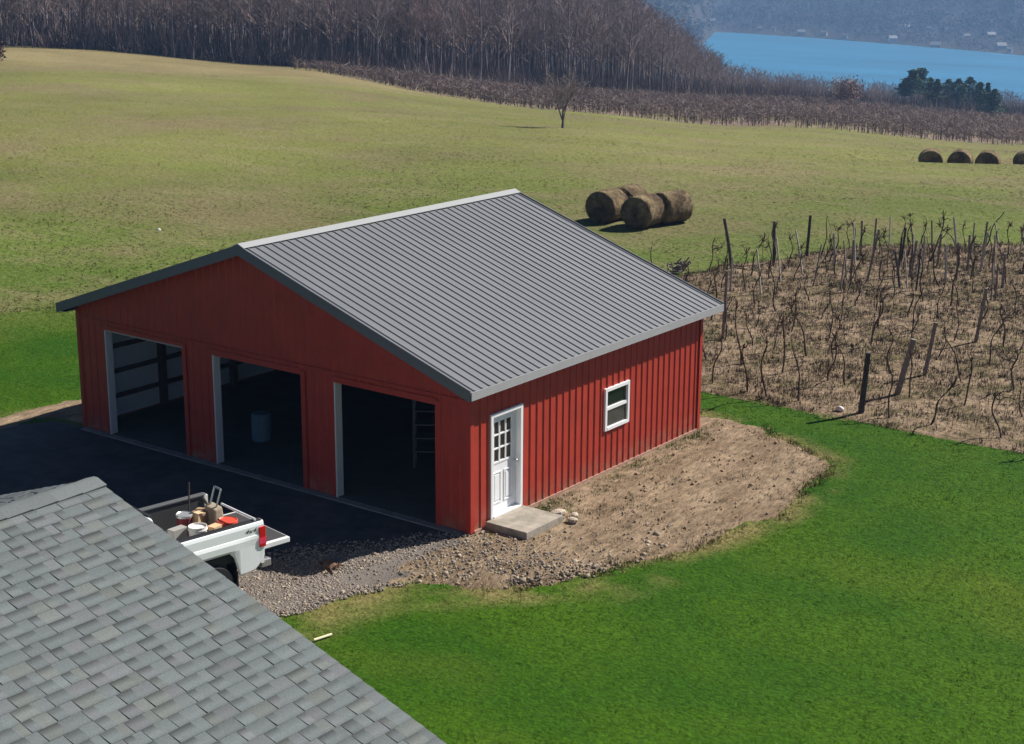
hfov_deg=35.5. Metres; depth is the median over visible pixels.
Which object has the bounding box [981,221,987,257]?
vineyard post
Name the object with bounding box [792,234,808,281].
grapevine
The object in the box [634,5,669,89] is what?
forest tree
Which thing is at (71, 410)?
earth strip
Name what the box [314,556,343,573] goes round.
debris heap
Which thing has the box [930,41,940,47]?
lakeside house
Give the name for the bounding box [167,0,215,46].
forest tree
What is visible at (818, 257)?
vineyard post
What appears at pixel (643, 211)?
hay bale
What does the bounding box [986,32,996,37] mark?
lakeside house
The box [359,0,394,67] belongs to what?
forest tree
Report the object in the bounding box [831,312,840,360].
grapevine
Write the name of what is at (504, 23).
forest tree
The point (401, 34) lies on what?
forest tree
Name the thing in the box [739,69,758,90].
forest tree
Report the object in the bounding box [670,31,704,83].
forest tree
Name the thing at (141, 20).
forest tree
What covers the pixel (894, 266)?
grapevine
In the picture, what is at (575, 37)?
forest tree
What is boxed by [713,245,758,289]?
grapevine
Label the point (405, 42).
forest tree
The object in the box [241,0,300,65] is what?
forest tree
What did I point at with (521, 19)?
forest tree
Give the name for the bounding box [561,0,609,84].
forest tree
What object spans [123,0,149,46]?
forest tree
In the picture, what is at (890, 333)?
grapevine
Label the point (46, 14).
forest tree
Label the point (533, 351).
red barn
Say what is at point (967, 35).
lakeside house
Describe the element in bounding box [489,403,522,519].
entry door
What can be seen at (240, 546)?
pickup truck
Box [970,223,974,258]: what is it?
vineyard post
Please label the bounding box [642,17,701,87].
forest tree
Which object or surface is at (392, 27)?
forest tree
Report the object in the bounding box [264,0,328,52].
forest tree
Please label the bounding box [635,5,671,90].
forest tree
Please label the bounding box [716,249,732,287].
grapevine
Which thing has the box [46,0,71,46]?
forest tree
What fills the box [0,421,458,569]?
driveway
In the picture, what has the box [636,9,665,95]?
forest tree
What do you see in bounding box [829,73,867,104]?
shrub
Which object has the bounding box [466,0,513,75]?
forest tree
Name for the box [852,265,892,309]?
grapevine
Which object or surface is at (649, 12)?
forest tree
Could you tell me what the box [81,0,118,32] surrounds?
forest tree
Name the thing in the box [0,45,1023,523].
field
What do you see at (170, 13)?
forest tree
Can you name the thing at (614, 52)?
forest tree
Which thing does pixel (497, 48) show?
forest tree
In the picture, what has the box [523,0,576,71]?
forest tree
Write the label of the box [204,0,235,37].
forest tree
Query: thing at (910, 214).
grapevine
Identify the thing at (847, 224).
grapevine
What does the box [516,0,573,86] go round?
forest tree
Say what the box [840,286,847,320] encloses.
grapevine
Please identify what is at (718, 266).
grapevine
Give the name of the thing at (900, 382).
vineyard post
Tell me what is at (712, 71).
forest tree
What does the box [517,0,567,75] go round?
forest tree
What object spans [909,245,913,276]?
vineyard post
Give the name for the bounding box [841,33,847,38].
lakeside house
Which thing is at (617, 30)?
forest tree
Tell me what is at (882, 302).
grapevine
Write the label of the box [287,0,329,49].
forest tree
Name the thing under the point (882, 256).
grapevine
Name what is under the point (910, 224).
grapevine
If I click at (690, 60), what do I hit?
forest tree
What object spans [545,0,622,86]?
forest tree
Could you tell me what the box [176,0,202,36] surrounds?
forest tree
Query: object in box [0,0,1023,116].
bare wood
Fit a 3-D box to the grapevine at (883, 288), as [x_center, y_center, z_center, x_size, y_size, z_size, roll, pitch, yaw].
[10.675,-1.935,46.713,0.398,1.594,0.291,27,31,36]
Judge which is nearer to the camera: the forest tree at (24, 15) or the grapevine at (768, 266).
the grapevine at (768, 266)
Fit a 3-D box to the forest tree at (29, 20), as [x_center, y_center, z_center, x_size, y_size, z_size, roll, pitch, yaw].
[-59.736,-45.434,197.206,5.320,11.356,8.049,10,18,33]
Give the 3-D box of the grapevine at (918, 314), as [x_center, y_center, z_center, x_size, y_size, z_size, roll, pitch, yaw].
[10.881,-1.145,44.187,1.270,1.317,0.477,13,16,18]
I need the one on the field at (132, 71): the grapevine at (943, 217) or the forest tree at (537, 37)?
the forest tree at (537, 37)
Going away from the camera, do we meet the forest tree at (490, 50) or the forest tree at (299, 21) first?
the forest tree at (299, 21)
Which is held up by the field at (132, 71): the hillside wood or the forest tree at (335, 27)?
the forest tree at (335, 27)
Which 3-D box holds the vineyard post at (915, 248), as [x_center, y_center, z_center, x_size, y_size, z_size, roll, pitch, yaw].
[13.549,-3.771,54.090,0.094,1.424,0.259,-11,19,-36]
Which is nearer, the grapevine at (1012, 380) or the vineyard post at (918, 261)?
the grapevine at (1012, 380)
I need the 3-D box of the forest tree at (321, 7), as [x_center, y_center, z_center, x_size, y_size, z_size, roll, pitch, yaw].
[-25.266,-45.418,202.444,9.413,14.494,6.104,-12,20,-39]
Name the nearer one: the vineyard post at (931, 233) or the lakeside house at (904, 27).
the vineyard post at (931, 233)
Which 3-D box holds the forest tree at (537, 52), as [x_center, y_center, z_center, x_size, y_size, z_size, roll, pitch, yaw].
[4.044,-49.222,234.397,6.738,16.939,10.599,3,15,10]
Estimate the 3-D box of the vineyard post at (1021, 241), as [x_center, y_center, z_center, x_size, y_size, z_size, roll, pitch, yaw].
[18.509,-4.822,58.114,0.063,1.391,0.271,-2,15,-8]
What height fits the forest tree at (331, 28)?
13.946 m
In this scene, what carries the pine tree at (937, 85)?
on the field at (132, 71)
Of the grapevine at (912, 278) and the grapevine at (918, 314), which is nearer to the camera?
the grapevine at (918, 314)
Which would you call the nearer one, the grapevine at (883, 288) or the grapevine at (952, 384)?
the grapevine at (952, 384)
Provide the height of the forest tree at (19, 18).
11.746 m
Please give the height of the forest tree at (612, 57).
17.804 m
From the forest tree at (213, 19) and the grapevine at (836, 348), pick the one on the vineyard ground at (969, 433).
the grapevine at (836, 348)
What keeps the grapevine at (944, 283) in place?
on the vineyard ground at (969, 433)
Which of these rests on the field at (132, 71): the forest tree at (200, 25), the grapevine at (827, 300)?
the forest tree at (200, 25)
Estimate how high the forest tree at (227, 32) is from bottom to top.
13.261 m
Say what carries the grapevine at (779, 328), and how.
on the vineyard ground at (969, 433)
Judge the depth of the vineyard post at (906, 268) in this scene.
52.13 m
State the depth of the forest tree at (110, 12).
199.89 m
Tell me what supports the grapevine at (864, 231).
on the vineyard ground at (969, 433)
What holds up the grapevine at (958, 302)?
on the vineyard ground at (969, 433)
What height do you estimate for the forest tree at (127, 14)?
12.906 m
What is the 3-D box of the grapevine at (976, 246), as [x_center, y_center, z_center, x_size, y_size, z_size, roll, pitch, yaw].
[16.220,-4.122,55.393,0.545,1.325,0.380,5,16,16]
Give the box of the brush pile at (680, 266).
[667,257,691,273]
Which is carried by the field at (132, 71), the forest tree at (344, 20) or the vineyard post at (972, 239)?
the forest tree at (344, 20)
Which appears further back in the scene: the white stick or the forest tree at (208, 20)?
the forest tree at (208, 20)
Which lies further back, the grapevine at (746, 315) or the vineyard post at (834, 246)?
the vineyard post at (834, 246)
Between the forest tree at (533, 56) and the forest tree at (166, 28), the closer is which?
the forest tree at (166, 28)
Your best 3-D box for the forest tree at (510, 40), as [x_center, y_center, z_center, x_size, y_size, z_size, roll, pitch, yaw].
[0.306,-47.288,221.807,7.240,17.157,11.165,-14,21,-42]
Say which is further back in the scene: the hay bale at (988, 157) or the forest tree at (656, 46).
the forest tree at (656, 46)
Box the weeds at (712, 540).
[362,412,842,596]
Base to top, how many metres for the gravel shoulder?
0.065 m
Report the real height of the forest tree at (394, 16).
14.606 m
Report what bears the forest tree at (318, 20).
on the field at (132, 71)
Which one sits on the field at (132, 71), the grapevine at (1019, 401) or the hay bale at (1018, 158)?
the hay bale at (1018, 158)
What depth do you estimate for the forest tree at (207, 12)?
200.58 m
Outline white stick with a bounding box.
[313,633,331,640]
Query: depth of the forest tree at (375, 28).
210.10 m
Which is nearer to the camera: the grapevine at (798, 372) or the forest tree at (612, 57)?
the grapevine at (798, 372)
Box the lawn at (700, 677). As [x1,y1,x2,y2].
[0,309,1023,743]
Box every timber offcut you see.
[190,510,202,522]
[207,523,221,530]
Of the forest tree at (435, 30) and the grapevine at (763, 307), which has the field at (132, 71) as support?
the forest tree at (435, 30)
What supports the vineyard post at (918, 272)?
on the vineyard ground at (969, 433)
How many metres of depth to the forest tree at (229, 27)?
200.97 m
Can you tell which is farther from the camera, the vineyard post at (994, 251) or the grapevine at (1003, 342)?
the vineyard post at (994, 251)
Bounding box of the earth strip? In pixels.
[0,400,141,429]
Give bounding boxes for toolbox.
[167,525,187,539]
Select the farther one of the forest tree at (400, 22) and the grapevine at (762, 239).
the forest tree at (400, 22)
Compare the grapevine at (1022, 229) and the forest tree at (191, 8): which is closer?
the grapevine at (1022, 229)
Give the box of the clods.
[558,424,816,547]
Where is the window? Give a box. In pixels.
[603,380,629,431]
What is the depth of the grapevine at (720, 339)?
40.71 m
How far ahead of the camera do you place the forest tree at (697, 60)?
266.51 m
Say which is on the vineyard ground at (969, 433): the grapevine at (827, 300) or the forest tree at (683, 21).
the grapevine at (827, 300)
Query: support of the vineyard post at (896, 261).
on the vineyard ground at (969, 433)
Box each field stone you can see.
[551,509,565,515]
[571,512,578,517]
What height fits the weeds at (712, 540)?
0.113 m
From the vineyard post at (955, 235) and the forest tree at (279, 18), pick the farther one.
the forest tree at (279, 18)
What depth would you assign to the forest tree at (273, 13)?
204.92 m
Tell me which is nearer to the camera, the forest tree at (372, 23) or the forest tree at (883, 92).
the forest tree at (372, 23)
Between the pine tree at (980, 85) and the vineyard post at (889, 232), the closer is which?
the vineyard post at (889, 232)
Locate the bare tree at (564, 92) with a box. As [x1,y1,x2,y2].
[542,65,590,127]
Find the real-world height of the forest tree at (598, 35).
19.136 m
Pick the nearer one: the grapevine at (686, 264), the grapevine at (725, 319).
the grapevine at (725, 319)
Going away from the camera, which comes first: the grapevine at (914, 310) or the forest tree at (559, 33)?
the grapevine at (914, 310)
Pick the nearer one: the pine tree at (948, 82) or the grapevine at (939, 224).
the grapevine at (939, 224)
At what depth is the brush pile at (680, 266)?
54.32 m
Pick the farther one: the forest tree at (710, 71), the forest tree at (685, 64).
the forest tree at (710, 71)
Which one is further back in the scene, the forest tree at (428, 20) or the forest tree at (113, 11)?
the forest tree at (428, 20)
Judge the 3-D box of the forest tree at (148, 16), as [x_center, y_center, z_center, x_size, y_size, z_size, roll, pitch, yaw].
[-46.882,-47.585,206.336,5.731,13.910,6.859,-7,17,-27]
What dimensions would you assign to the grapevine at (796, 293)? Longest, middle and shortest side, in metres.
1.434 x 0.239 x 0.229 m
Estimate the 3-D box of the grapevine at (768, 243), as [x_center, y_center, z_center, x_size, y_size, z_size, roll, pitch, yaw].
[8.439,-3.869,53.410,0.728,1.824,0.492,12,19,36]
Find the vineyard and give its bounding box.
[281,56,1023,144]
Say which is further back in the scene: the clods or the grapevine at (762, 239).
the grapevine at (762, 239)
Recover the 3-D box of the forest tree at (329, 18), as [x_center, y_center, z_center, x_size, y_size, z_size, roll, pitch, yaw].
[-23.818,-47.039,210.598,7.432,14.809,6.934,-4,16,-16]
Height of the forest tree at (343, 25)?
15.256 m
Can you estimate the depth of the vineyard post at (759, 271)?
51.07 m
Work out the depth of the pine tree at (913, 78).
325.10 m
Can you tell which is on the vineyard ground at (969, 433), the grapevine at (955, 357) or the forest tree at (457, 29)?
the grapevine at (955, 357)
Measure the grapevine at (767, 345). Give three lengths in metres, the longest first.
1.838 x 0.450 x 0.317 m
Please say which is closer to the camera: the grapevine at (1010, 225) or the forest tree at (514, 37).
the grapevine at (1010, 225)
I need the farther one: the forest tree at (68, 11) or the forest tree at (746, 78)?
the forest tree at (746, 78)
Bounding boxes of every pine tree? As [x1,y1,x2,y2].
[895,77,913,101]
[897,69,929,100]
[914,67,932,102]
[920,77,935,105]
[926,78,947,106]
[939,79,958,103]
[946,78,970,104]
[953,76,978,107]
[967,81,988,110]
[976,82,990,106]
[981,89,1009,115]
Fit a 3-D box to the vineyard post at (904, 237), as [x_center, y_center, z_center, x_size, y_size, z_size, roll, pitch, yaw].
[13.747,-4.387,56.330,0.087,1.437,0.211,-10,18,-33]
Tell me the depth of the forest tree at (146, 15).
201.16 m
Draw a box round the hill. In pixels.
[14,0,1023,74]
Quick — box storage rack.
[412,400,434,467]
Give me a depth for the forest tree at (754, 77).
285.31 m
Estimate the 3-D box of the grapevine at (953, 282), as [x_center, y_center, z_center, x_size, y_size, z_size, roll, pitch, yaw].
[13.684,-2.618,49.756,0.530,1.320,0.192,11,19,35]
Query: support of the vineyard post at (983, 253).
on the vineyard ground at (969, 433)
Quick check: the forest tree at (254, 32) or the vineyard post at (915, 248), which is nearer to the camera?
the vineyard post at (915, 248)
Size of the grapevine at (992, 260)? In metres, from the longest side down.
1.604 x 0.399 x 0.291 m
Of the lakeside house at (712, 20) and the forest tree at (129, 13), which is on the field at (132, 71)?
the forest tree at (129, 13)
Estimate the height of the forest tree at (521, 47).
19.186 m
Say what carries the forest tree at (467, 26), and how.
on the field at (132, 71)
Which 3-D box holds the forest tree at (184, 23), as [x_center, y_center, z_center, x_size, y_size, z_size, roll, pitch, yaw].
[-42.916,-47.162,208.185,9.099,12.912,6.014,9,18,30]
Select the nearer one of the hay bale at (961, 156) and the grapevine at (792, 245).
the grapevine at (792, 245)
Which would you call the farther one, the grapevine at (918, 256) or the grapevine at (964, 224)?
the grapevine at (964, 224)
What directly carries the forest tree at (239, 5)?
on the field at (132, 71)
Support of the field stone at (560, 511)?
on the bare earth
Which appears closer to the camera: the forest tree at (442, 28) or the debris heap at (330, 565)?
the debris heap at (330, 565)
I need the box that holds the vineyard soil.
[325,71,1021,144]
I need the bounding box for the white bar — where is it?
[221,503,255,520]
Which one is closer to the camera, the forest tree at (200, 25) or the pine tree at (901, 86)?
the forest tree at (200, 25)
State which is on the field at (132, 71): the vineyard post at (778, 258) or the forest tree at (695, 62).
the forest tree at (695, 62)
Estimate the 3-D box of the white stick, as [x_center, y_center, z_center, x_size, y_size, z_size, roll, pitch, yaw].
[-3.070,4.302,25.992,0.341,0.049,0.044,-12,19,-37]
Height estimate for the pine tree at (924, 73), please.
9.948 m
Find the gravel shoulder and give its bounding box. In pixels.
[237,540,461,615]
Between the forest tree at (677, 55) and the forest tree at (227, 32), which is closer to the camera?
the forest tree at (227, 32)
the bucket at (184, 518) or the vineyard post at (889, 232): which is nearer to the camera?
the bucket at (184, 518)
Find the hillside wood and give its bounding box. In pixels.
[346,0,1023,74]
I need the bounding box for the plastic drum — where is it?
[251,410,271,441]
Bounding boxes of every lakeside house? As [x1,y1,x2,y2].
[699,18,706,26]
[709,18,715,24]
[797,29,805,35]
[820,30,827,35]
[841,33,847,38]
[887,35,897,42]
[902,24,910,29]
[926,26,931,32]
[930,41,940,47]
[961,33,970,38]
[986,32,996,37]
[995,42,1006,49]
[1007,47,1012,52]
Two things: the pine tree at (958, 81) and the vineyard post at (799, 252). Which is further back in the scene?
the pine tree at (958, 81)
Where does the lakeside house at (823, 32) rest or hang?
on the hill
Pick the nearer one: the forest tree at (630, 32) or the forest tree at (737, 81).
the forest tree at (630, 32)
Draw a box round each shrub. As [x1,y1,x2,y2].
[0,41,6,60]
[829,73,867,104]
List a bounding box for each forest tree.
[0,0,9,45]
[0,0,20,45]
[0,0,22,45]
[1,0,18,45]
[1,0,39,44]
[5,0,26,46]
[12,0,50,46]
[17,0,46,46]
[22,0,38,25]
[28,0,42,25]
[35,0,53,47]
[37,0,68,45]
[42,1,64,30]
[45,0,76,24]
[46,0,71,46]
[57,0,77,33]
[67,0,92,29]
[68,0,89,48]
[69,0,114,45]
[73,0,101,30]
[74,0,101,33]
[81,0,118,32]
[88,1,104,26]
[97,0,120,50]
[98,0,134,44]
[102,0,123,36]
[103,0,119,45]
[109,0,153,36]
[114,0,133,46]
[121,0,158,53]
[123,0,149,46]
[125,0,143,30]
[125,0,162,29]
[133,0,183,44]
[136,0,170,54]
[136,0,198,56]
[137,0,159,53]
[149,0,180,36]
[157,0,186,34]
[158,0,224,45]
[163,0,185,40]
[164,0,204,37]
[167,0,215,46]
[169,0,209,45]
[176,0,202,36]
[188,0,227,50]
[190,0,252,62]
[192,0,225,58]
[193,0,223,54]
[193,0,224,40]
[194,0,227,41]
[198,0,256,59]
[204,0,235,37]
[213,0,252,57]
[218,1,258,41]
[219,0,263,43]
[225,0,250,45]
[232,0,265,63]
[233,0,272,55]
[237,0,287,50]
[238,0,292,39]
[241,0,279,48]
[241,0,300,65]
[246,0,315,47]
[251,0,291,56]
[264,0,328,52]
[276,0,313,57]
[278,0,329,67]
[283,0,327,47]
[285,0,323,43]
[286,0,319,51]
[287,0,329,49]
[289,0,374,63]
[292,0,330,48]
[292,0,352,61]
[300,0,336,41]
[310,0,355,40]
[315,0,369,58]
[320,0,375,49]
[326,0,366,55]
[329,0,382,65]
[330,0,375,58]
[333,0,405,65]
[348,0,401,65]
[349,0,394,60]
[350,2,387,52]
[355,0,397,62]
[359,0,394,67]
[364,0,418,60]
[370,0,414,59]
[378,0,433,58]
[383,0,433,67]
[387,0,411,61]
[391,0,445,66]
[393,0,428,68]
[395,0,443,63]
[398,0,435,68]
[399,0,454,68]
[407,1,464,63]
[411,0,446,62]
[420,0,464,75]
[421,0,473,72]
[424,0,495,78]
[425,0,482,65]
[438,0,471,77]
[438,0,490,74]
[438,0,506,79]
[440,0,474,71]
[440,0,476,70]
[450,1,500,74]
[451,0,540,69]
[454,0,487,69]
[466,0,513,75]
[471,0,520,70]
[471,0,527,74]
[471,1,506,72]
[475,0,540,73]
[476,0,529,82]
[488,0,551,83]
[501,0,550,50]
[501,0,559,70]
[504,0,554,81]
[512,0,556,74]
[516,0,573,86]
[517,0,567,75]
[520,0,556,78]
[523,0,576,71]
[530,0,598,77]
[533,0,570,76]
[537,0,585,78]
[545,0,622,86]
[548,0,608,80]
[548,1,591,76]
[551,1,614,74]
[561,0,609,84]
[561,0,634,75]
[563,0,621,84]
[570,0,618,86]
[578,0,623,89]
[578,0,650,80]
[582,0,619,86]
[589,0,654,83]
[591,0,637,74]
[596,0,634,76]
[607,0,657,88]
[610,0,681,92]
[611,0,666,91]
[618,0,652,62]
[621,3,669,87]
[629,5,657,89]
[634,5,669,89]
[634,17,680,90]
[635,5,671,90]
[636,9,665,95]
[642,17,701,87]
[649,12,681,80]
[651,29,693,90]
[667,31,692,76]
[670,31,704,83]
[674,37,702,92]
[679,36,705,84]
[688,44,710,77]
[689,38,703,85]
[694,54,714,84]
[699,54,721,90]
[701,56,723,92]
[706,62,732,86]
[718,66,738,84]
[718,67,730,85]
[730,71,745,90]
[731,73,743,93]
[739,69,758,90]
[748,67,760,90]
[811,78,827,97]
[818,79,831,95]
[867,83,883,101]
[873,85,886,99]
[875,84,889,99]
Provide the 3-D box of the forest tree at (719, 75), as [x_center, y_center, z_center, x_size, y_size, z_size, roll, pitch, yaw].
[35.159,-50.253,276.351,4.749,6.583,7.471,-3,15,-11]
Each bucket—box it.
[176,511,192,536]
[188,522,207,535]
[217,516,237,526]
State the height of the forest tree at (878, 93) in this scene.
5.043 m
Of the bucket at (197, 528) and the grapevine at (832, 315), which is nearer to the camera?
the bucket at (197, 528)
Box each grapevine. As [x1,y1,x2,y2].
[683,260,689,280]
[707,260,722,292]
[707,269,722,319]
[709,238,725,269]
[712,333,725,383]
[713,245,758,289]
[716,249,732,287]
[723,229,727,271]
[724,296,732,340]
[734,298,741,363]
[735,342,750,390]
[742,305,754,344]
[750,232,768,275]
[753,268,763,307]
[754,235,776,278]
[756,298,774,326]
[760,332,771,396]
[766,259,775,310]
[771,220,777,265]
[773,313,790,349]
[775,256,792,293]
[777,311,789,373]
[785,296,817,355]
[787,232,793,267]
[791,290,800,331]
[791,339,799,400]
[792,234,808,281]
[802,265,815,300]
[812,246,831,285]
[818,285,836,318]
[820,218,826,255]
[822,329,859,384]
[823,332,843,380]
[825,242,832,271]
[826,214,845,259]
[826,234,835,274]
[828,291,832,338]
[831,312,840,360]
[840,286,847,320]
[841,260,859,291]
[844,218,854,248]
[845,273,865,305]
[848,251,867,290]
[849,219,857,251]
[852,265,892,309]
[859,225,867,264]
[868,232,900,279]
[870,292,887,345]
[875,282,888,327]
[879,232,894,265]
[882,307,927,351]
[886,365,900,417]
[887,326,897,369]
[891,257,906,294]
[892,272,947,315]
[903,236,913,269]
[905,349,914,397]
[906,213,912,240]
[906,217,914,257]
[907,250,920,284]
[912,289,922,329]
[915,249,923,301]
[920,213,931,246]
[927,240,929,270]
[929,244,939,286]
[929,277,948,317]
[930,210,950,261]
[930,375,960,424]
[935,326,952,354]
[937,218,961,244]
[942,330,960,380]
[946,268,958,305]
[947,298,970,340]
[950,244,964,304]
[959,220,965,253]
[964,351,977,405]
[965,235,975,278]
[972,254,979,290]
[972,284,994,319]
[973,238,984,264]
[984,225,991,268]
[985,279,999,298]
[985,378,1015,437]
[986,211,1004,245]
[986,253,997,295]
[988,317,1006,363]
[991,344,1018,389]
[997,241,1005,282]
[1000,302,1020,346]
[1007,221,1012,258]
[1011,279,1016,311]
[1018,224,1023,271]
[1018,380,1022,416]
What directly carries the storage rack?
on the red barn
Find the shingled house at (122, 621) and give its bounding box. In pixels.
[0,476,445,743]
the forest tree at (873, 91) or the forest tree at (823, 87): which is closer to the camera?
the forest tree at (823, 87)
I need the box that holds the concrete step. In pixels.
[486,505,562,539]
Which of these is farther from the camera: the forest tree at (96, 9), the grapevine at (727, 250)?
the forest tree at (96, 9)
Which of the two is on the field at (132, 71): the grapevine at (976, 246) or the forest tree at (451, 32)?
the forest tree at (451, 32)
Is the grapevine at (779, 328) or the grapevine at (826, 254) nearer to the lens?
the grapevine at (779, 328)
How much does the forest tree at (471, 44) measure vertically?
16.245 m
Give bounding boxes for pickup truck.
[132,492,289,586]
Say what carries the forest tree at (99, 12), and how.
on the field at (132, 71)
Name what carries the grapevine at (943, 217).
on the vineyard ground at (969, 433)
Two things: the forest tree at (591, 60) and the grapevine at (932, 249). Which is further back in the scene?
the forest tree at (591, 60)
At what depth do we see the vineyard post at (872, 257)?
52.94 m
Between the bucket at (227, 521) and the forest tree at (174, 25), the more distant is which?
the forest tree at (174, 25)
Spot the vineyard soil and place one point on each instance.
(976, 140)
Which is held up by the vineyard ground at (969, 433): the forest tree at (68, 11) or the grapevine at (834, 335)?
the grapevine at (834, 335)
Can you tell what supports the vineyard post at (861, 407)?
on the vineyard ground at (969, 433)
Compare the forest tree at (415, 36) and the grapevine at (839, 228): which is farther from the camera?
the forest tree at (415, 36)
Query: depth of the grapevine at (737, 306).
42.71 m
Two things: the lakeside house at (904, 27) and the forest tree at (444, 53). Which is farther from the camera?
the lakeside house at (904, 27)
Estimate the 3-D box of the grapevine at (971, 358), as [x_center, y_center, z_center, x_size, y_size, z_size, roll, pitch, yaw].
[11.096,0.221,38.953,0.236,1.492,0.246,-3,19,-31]
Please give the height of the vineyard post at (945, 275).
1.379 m
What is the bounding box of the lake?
[689,32,1023,103]
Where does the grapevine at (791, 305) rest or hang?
on the vineyard ground at (969, 433)
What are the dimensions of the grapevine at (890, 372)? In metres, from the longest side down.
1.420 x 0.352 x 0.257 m
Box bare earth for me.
[381,416,828,588]
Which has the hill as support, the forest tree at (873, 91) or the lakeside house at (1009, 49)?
the lakeside house at (1009, 49)
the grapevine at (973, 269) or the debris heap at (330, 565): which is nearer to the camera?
the debris heap at (330, 565)
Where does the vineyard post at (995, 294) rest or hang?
on the vineyard ground at (969, 433)
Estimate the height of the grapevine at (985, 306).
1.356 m
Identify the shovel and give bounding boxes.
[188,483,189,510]
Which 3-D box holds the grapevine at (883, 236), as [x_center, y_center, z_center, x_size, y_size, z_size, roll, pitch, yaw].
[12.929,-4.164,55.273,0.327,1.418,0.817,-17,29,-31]
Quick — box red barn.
[56,188,723,536]
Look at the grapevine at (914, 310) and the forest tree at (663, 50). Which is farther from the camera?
the forest tree at (663, 50)
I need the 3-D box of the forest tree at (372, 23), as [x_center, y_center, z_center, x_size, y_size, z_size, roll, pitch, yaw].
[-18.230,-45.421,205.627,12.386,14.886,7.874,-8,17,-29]
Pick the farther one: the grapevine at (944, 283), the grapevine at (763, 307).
the grapevine at (944, 283)
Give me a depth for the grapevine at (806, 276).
50.24 m
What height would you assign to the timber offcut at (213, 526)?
0.330 m
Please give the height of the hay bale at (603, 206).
1.418 m
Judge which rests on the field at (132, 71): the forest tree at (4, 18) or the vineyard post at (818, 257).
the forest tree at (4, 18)
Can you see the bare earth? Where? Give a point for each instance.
(766, 482)
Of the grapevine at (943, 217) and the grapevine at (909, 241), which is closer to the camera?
the grapevine at (909, 241)
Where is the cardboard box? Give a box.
[192,507,206,523]
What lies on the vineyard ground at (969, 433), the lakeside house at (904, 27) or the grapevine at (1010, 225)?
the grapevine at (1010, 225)
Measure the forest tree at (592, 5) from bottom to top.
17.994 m
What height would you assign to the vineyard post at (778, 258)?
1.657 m
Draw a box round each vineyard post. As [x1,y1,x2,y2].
[721,271,727,339]
[723,218,731,267]
[729,257,732,290]
[756,249,761,292]
[772,221,775,262]
[776,238,780,279]
[795,230,802,273]
[805,215,811,254]
[815,244,821,274]
[833,233,835,265]
[839,254,845,290]
[843,241,846,278]
[849,239,854,280]
[853,223,855,262]
[858,352,870,413]
[859,220,862,256]
[866,229,879,281]
[872,218,876,252]
[888,217,890,247]
[894,251,900,286]
[894,338,915,394]
[896,236,902,275]
[900,227,906,261]
[904,250,907,287]
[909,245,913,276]
[911,240,917,272]
[915,244,920,276]
[915,248,921,290]
[922,235,924,263]
[922,322,937,375]
[931,220,932,252]
[936,233,941,265]
[944,245,946,280]
[953,217,956,254]
[955,242,958,280]
[966,235,970,269]
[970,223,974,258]
[974,288,987,342]
[979,232,988,271]
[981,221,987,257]
[991,264,993,299]
[993,235,995,270]
[994,222,998,249]
[994,263,998,300]
[1001,253,1005,287]
[1019,226,1023,252]
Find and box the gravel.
[237,494,710,616]
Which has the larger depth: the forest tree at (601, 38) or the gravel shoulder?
the forest tree at (601, 38)
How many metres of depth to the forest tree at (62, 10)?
204.22 m
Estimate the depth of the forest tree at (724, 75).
272.66 m
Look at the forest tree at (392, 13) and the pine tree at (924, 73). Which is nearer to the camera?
the forest tree at (392, 13)
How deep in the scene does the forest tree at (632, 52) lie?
244.43 m
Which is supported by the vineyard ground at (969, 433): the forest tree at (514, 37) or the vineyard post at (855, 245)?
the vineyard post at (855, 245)
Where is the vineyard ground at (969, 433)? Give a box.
[679,244,1023,452]
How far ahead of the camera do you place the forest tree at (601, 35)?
243.12 m
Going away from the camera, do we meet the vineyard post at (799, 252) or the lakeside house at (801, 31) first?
the vineyard post at (799, 252)
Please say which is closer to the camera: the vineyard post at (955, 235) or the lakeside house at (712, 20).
the vineyard post at (955, 235)
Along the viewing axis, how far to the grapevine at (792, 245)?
55.03 m
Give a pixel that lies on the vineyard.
(869, 116)
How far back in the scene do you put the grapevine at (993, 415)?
36.55 m
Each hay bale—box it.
[584,187,627,222]
[615,183,647,198]
[619,192,666,228]
[655,189,693,224]
[918,147,943,162]
[947,149,973,163]
[974,150,1000,163]
[1013,150,1023,163]
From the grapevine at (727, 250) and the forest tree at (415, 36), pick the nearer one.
the grapevine at (727, 250)
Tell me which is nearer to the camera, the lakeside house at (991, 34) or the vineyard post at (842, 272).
the vineyard post at (842, 272)
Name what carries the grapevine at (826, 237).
on the vineyard ground at (969, 433)
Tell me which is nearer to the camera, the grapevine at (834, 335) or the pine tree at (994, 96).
the grapevine at (834, 335)
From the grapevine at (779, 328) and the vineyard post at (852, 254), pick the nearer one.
the grapevine at (779, 328)
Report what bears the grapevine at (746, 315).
on the vineyard ground at (969, 433)
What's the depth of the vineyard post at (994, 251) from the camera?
54.76 m
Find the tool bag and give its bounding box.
[202,486,223,525]
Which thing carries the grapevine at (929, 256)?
on the vineyard ground at (969, 433)
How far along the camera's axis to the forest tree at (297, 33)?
208.77 m
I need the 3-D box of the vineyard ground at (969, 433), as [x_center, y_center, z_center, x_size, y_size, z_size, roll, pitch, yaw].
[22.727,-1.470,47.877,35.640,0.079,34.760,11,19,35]
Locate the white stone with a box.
[835,406,843,410]

